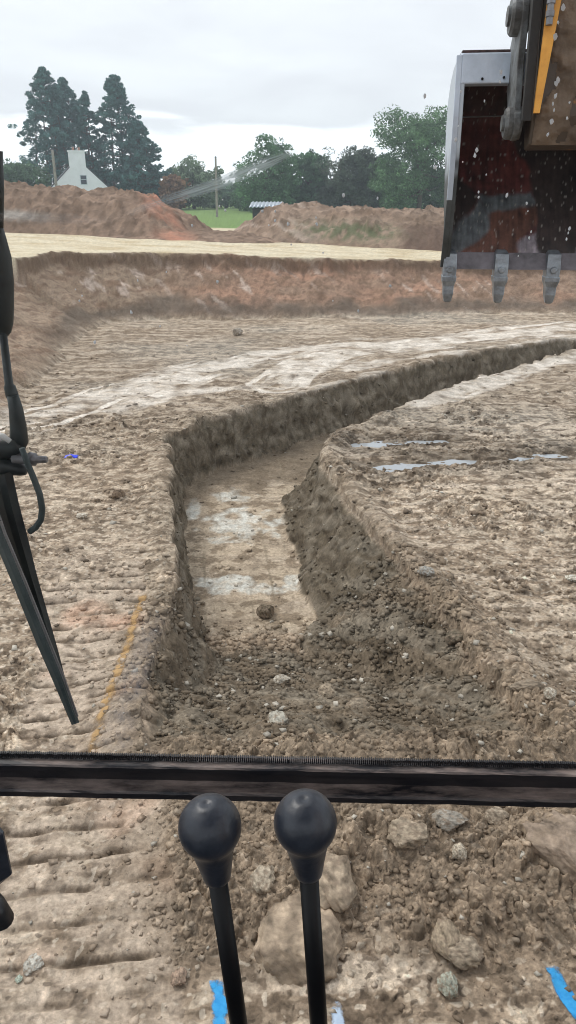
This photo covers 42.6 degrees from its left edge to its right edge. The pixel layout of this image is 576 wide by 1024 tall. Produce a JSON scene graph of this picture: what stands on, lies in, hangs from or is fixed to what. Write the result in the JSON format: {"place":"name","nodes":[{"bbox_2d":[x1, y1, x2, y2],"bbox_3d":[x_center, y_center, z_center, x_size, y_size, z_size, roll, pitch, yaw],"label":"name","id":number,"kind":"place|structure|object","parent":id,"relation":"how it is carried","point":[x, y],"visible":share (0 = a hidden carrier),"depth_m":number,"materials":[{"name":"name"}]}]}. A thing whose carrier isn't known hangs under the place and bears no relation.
{"place":"outdoors","nodes":[
{"label":"outdoors","id":0,"kind":"place"},
{"bbox_2d":[50,147,108,190],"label":"house","id":1,"kind":"structure","parent":0,"point":[78,172],"depth_m":79.99,"materials":[{"name":"paint"}]},
{"bbox_2d":[80,175,87,184],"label":"window","id":2,"kind":"structure","parent":1,"relation":"in","point":[83,178],"depth_m":80.37,"materials":[{"name":"white glass"}]},
{"bbox_2d":[0,0,527,183],"label":"sky","id":3,"kind":"structure","parent":0,"point":[205,79],"materials":[{"name":"white"}]},
{"bbox_2d":[0,198,575,1023],"bbox_3d":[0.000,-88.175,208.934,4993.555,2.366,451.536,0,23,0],"label":"ground","id":4,"kind":"structure","parent":0,"point":[280,308],"depth_m":6.07,"materials":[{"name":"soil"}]},
{"bbox_2d":[15,974,22,983],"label":"stone","id":5,"kind":"object","parent":4,"relation":"on","point":[18,978],"visible":1,"depth_m":2.67,"materials":[{"name":"grey stone"}]},
{"bbox_2d":[3,160,51,186],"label":"bush","id":6,"kind":"object","parent":4,"relation":"on","point":[16,172],"visible":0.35,"depth_m":94.31,"materials":[{"name":"green plant"}]},
{"bbox_2d":[23,953,43,975],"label":"stone","id":7,"kind":"object","parent":4,"relation":"on","point":[34,962],"visible":1,"depth_m":2.71,"materials":[{"name":"grey stone"}]},
{"bbox_2d":[7,66,91,186],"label":"conifer","id":8,"kind":"object","parent":4,"relation":"on","point":[43,106],"visible":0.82,"depth_m":98.03,"materials":[{"name":"green plant"}]},
{"bbox_2d":[51,149,57,185],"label":"utility pole","id":9,"kind":"object","parent":4,"relation":"on","point":[54,168],"visible":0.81,"depth_m":77.91,"materials":[{"name":"brown wood"}]},
{"bbox_2d":[33,76,91,182],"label":"conifer","id":10,"kind":"object","parent":4,"relation":"on","point":[73,102],"visible":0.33,"depth_m":101.24,"materials":[{"name":"green plant"}]},
{"bbox_2d":[75,513,87,518],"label":"stone","id":11,"kind":"object","parent":4,"relation":"on","point":[82,515],"visible":1,"depth_m":6.42,"materials":[{"name":"beige stone"}]},
{"bbox_2d":[73,90,112,186],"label":"conifer","id":12,"kind":"object","parent":4,"relation":"on","point":[84,113],"visible":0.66,"depth_m":99.39,"materials":[{"name":"green plant"}]},
{"bbox_2d":[90,595,145,751],"bbox_3d":[-1.000,0.884,4.428,0.085,0.146,1.740,-1,23,-2],"label":"spray paint line","id":13,"kind":"object","parent":4,"relation":"on","point":[117,671],"visible":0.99,"depth_m":4.41,"materials":[{"name":"paint"}]},
{"bbox_2d":[111,489,125,498],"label":"clod","id":14,"kind":"object","parent":4,"relation":"on","point":[117,493],"visible":1,"depth_m":6.83,"materials":[{"name":"soil"}]},
{"bbox_2d":[85,74,155,193],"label":"conifer","id":15,"kind":"object","parent":4,"relation":"on","point":[116,98],"visible":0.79,"depth_m":98.31,"materials":[{"name":"green plant"}]},
{"bbox_2d":[107,120,173,199],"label":"conifer","id":16,"kind":"object","parent":4,"relation":"on","point":[152,173],"visible":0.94,"depth_m":98.09,"materials":[{"name":"green plant"}]},
{"bbox_2d":[4,180,281,242],"bbox_3d":[-11.828,-9.864,24.298,27.885,1.998,9.975,0,23,0],"label":"spoil heap","id":17,"kind":"object","parent":4,"relation":"on","point":[110,212],"visible":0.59,"depth_m":22.34,"materials":[{"name":"soil"}]},
{"bbox_2d":[158,174,191,209],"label":"bush","id":18,"kind":"object","parent":4,"relation":"on","point":[171,189],"visible":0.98,"depth_m":98.00,"materials":[{"name":"brown plant"}]},
{"bbox_2d":[170,966,186,986],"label":"clod","id":19,"kind":"object","parent":4,"relation":"on","point":[178,977],"visible":1,"depth_m":2.64,"materials":[{"name":"soil"}]},
{"bbox_2d":[166,154,224,208],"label":"broadleaf tree","id":20,"kind":"object","parent":4,"relation":"on","point":[198,176],"visible":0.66,"depth_m":104.14,"materials":[{"name":"green plant"}]},
{"bbox_2d":[214,156,217,216],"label":"utility pole","id":21,"kind":"object","parent":4,"relation":"on","point":[216,190],"visible":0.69,"depth_m":71.45,"materials":[{"name":"brown wood"}]},
{"bbox_2d":[209,980,227,1023],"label":"spray paint mark","id":22,"kind":"object","parent":4,"relation":"on","point":[219,1007],"visible":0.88,"depth_m":2.58,"materials":[{"name":"blue paint"}]},
{"bbox_2d":[211,180,243,207],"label":"bush","id":23,"kind":"object","parent":4,"relation":"on","point":[225,194],"visible":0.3,"depth_m":111.01,"materials":[{"name":"green plant"}]},
{"bbox_2d":[232,328,242,335],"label":"stone","id":24,"kind":"object","parent":4,"relation":"on","point":[237,331],"visible":1,"depth_m":14.54,"materials":[{"name":"grey stone"}]},
{"bbox_2d":[228,184,277,210],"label":"shrub","id":25,"kind":"object","parent":4,"relation":"on","point":[237,202],"visible":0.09,"depth_m":96.03,"materials":[{"name":"green plant"}]},
{"bbox_2d":[249,864,275,894],"bbox_3d":[-0.106,1.488,2.998,0.112,0.072,0.139,0,23,0],"label":"stone","id":26,"kind":"object","parent":4,"relation":"on","point":[261,879],"visible":0.99,"depth_m":2.97,"materials":[{"name":"beige stone"}]},
{"bbox_2d":[256,604,273,618],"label":"clod","id":27,"kind":"object","parent":4,"relation":"on","point":[263,611],"visible":1,"depth_m":6.06,"materials":[{"name":"soil"}]},
{"bbox_2d":[249,201,281,217],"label":"shed","id":28,"kind":"structure","parent":4,"relation":"on","point":[256,210],"depth_m":56.55,"materials":[{"name":"metal"}]},
{"bbox_2d":[230,133,302,212],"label":"broadleaf tree","id":29,"kind":"object","parent":4,"relation":"on","point":[268,183],"visible":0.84,"depth_m":86.14,"materials":[{"name":"green plant"}]},
{"bbox_2d":[267,710,288,724],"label":"stone","id":30,"kind":"object","parent":4,"relation":"on","point":[276,716],"visible":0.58,"depth_m":3.88,"materials":[{"name":"grey stone"}]},
{"bbox_2d":[273,674,290,684],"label":"stone","id":31,"kind":"object","parent":4,"relation":"on","point":[279,679],"visible":0.94,"depth_m":4.83,"materials":[{"name":"beige stone"}]},
{"bbox_2d":[0,0,575,1023],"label":"excavator","id":32,"kind":"object","parent":4,"relation":"on","point":[510,170],"visible":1,"depth_m":0.99,"materials":[{"name":"black metal"}]},
{"bbox_2d":[253,892,342,986],"bbox_3d":[0.035,1.624,2.790,0.347,0.225,0.378,-6,24,-14],"label":"boulder","id":33,"kind":"object","parent":4,"relation":"on","point":[278,950],"visible":0.68,"depth_m":2.71,"materials":[{"name":"stone"}]},
{"bbox_2d":[284,148,331,204],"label":"broadleaf tree","id":34,"kind":"object","parent":4,"relation":"on","point":[312,176],"visible":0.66,"depth_m":89.82,"materials":[{"name":"green plant"}]},
{"bbox_2d":[318,683,334,694],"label":"stone","id":35,"kind":"object","parent":4,"relation":"on","point":[326,688],"visible":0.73,"depth_m":4.53,"materials":[{"name":"beige stone"}]},
{"bbox_2d":[332,1008,343,1023],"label":"spray paint mark","id":36,"kind":"object","parent":4,"relation":"on","point":[337,1017],"visible":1,"depth_m":2.54,"materials":[{"name":"paint"}]},
{"bbox_2d":[318,177,357,206],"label":"shrub","id":37,"kind":"object","parent":4,"relation":"on","point":[334,202],"visible":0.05,"depth_m":93.99,"materials":[{"name":"green plant"}]},
{"bbox_2d":[233,201,443,250],"bbox_3d":[7.855,-9.181,24.060,21.230,1.752,8.475,0,23,0],"label":"spoil heap","id":38,"kind":"object","parent":4,"relation":"on","point":[383,227],"visible":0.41,"depth_m":22.50,"materials":[{"name":"soil"}]},
{"bbox_2d":[319,853,357,912],"bbox_3d":[0.170,1.469,2.980,0.209,0.109,0.314,0,23,0],"label":"boulder","id":39,"kind":"object","parent":4,"relation":"on","point":[338,890],"visible":0.61,"depth_m":2.91,"materials":[{"name":"stone"}]},
{"bbox_2d":[314,145,384,207],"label":"broadleaf tree","id":40,"kind":"object","parent":4,"relation":"on","point":[357,163],"visible":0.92,"depth_m":85.79,"materials":[{"name":"green plant"}]},
{"bbox_2d":[345,698,369,709],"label":"stone","id":41,"kind":"object","parent":4,"relation":"on","point":[354,703],"visible":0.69,"depth_m":4.21,"materials":[{"name":"beige stone"}]},
{"bbox_2d":[365,175,408,209],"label":"shrub","id":42,"kind":"object","parent":4,"relation":"on","point":[381,196],"visible":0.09,"depth_m":89.26,"materials":[{"name":"green plant"}]},
{"bbox_2d":[371,152,408,207],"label":"broadleaf tree","id":43,"kind":"object","parent":4,"relation":"on","point":[382,156],"visible":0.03,"depth_m":94.42,"materials":[{"name":"green plant"}]},
{"bbox_2d":[351,440,449,447],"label":"puddle","id":44,"kind":"object","parent":4,"relation":"on","point":[376,444],"visible":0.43,"depth_m":8.43,"materials":[{"name":"grey liquid"}]},
{"bbox_2d":[386,817,427,849],"bbox_3d":[0.501,1.352,3.105,0.177,0.085,0.148,0,23,0],"label":"stone","id":45,"kind":"object","parent":4,"relation":"on","point":[405,833],"visible":1,"depth_m":3.07,"materials":[{"name":"beige stone"}]},
{"bbox_2d":[367,104,447,209],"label":"broadleaf tree","id":46,"kind":"object","parent":4,"relation":"on","point":[417,181],"visible":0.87,"depth_m":78.39,"materials":[{"name":"green plant"}]},
{"bbox_2d":[399,168,444,208],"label":"shrub","id":47,"kind":"object","parent":4,"relation":"on","point":[434,203],"visible":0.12,"depth_m":85.70,"materials":[{"name":"green plant"}]},
{"bbox_2d":[417,566,434,576],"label":"stone","id":48,"kind":"object","parent":4,"relation":"on","point":[426,571],"visible":1,"depth_m":5.23,"materials":[{"name":"grey stone"}]},
{"bbox_2d":[431,918,459,956],"bbox_3d":[0.596,1.594,2.768,0.114,0.069,0.158,10,25,21],"label":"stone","id":49,"kind":"object","parent":4,"relation":"on","point":[445,935],"visible":0.91,"depth_m":2.75,"materials":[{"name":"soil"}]},
{"bbox_2d":[437,971,457,999],"bbox_3d":[0.569,1.680,2.629,0.075,0.060,0.094,0,23,0],"label":"stone","id":50,"kind":"object","parent":4,"relation":"on","point":[447,985],"visible":1,"depth_m":2.61,"materials":[{"name":"grey stone"}]},
{"bbox_2d":[431,808,468,831],"bbox_3d":[0.701,1.330,3.182,0.166,0.069,0.108,0,23,0],"label":"stone","id":51,"kind":"object","parent":4,"relation":"on","point":[447,820],"visible":0.99,"depth_m":3.16,"materials":[{"name":"grey stone"}]},
{"bbox_2d":[444,629,462,645],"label":"clod","id":52,"kind":"object","parent":4,"relation":"on","point":[452,637],"visible":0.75,"depth_m":4.68,"materials":[{"name":"soil"}]},
{"bbox_2d":[452,842,466,859],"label":"stone","id":53,"kind":"object","parent":4,"relation":"on","point":[459,851],"visible":1,"depth_m":3.03,"materials":[{"name":"grey stone"}]},
{"bbox_2d":[442,934,483,970],"bbox_3d":[0.641,1.625,2.731,0.172,0.084,0.132,0,23,0],"label":"stone","id":54,"kind":"object","parent":4,"relation":"on","point":[465,953],"visible":0.88,"depth_m":2.69,"materials":[{"name":"beige stone"}]},
{"bbox_2d":[373,454,567,471],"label":"puddle","id":55,"kind":"object","parent":4,"relation":"on","point":[401,466],"visible":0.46,"depth_m":7.81,"materials":[{"name":"grey liquid"}]},
{"bbox_2d":[484,806,509,824],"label":"stone","id":56,"kind":"object","parent":4,"relation":"on","point":[495,815],"visible":0.98,"depth_m":3.19,"materials":[{"name":"beige stone"}]},
{"bbox_2d":[507,679,544,690],"bbox_3d":[1.297,0.950,4.042,0.217,0.065,0.092,0,23,0],"label":"rock slab","id":57,"kind":"object","parent":4,"relation":"on","point":[530,684],"visible":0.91,"depth_m":4.02,"materials":[{"name":"stone"}]},
{"bbox_2d":[522,808,575,883],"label":"boulder","id":58,"kind":"object","parent":4,"relation":"on","point":[552,839],"visible":0.94,"depth_m":3.02,"materials":[{"name":"stone"}]},
{"bbox_2d":[543,687,556,699],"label":"stone","id":59,"kind":"object","parent":4,"relation":"on","point":[549,693],"visible":1,"depth_m":3.86,"materials":[{"name":"beige stone"}]},
{"bbox_2d":[546,967,575,1017],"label":"spray paint mark","id":60,"kind":"object","parent":4,"relation":"on","point":[565,996],"visible":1,"depth_m":2.62,"materials":[{"name":"blue paint"}]},
{"bbox_2d":[565,574,575,581],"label":"stone","id":61,"kind":"object","parent":4,"relation":"on","point":[571,577],"visible":0.99,"depth_m":5.38,"materials":[{"name":"beige stone"}]}
]}

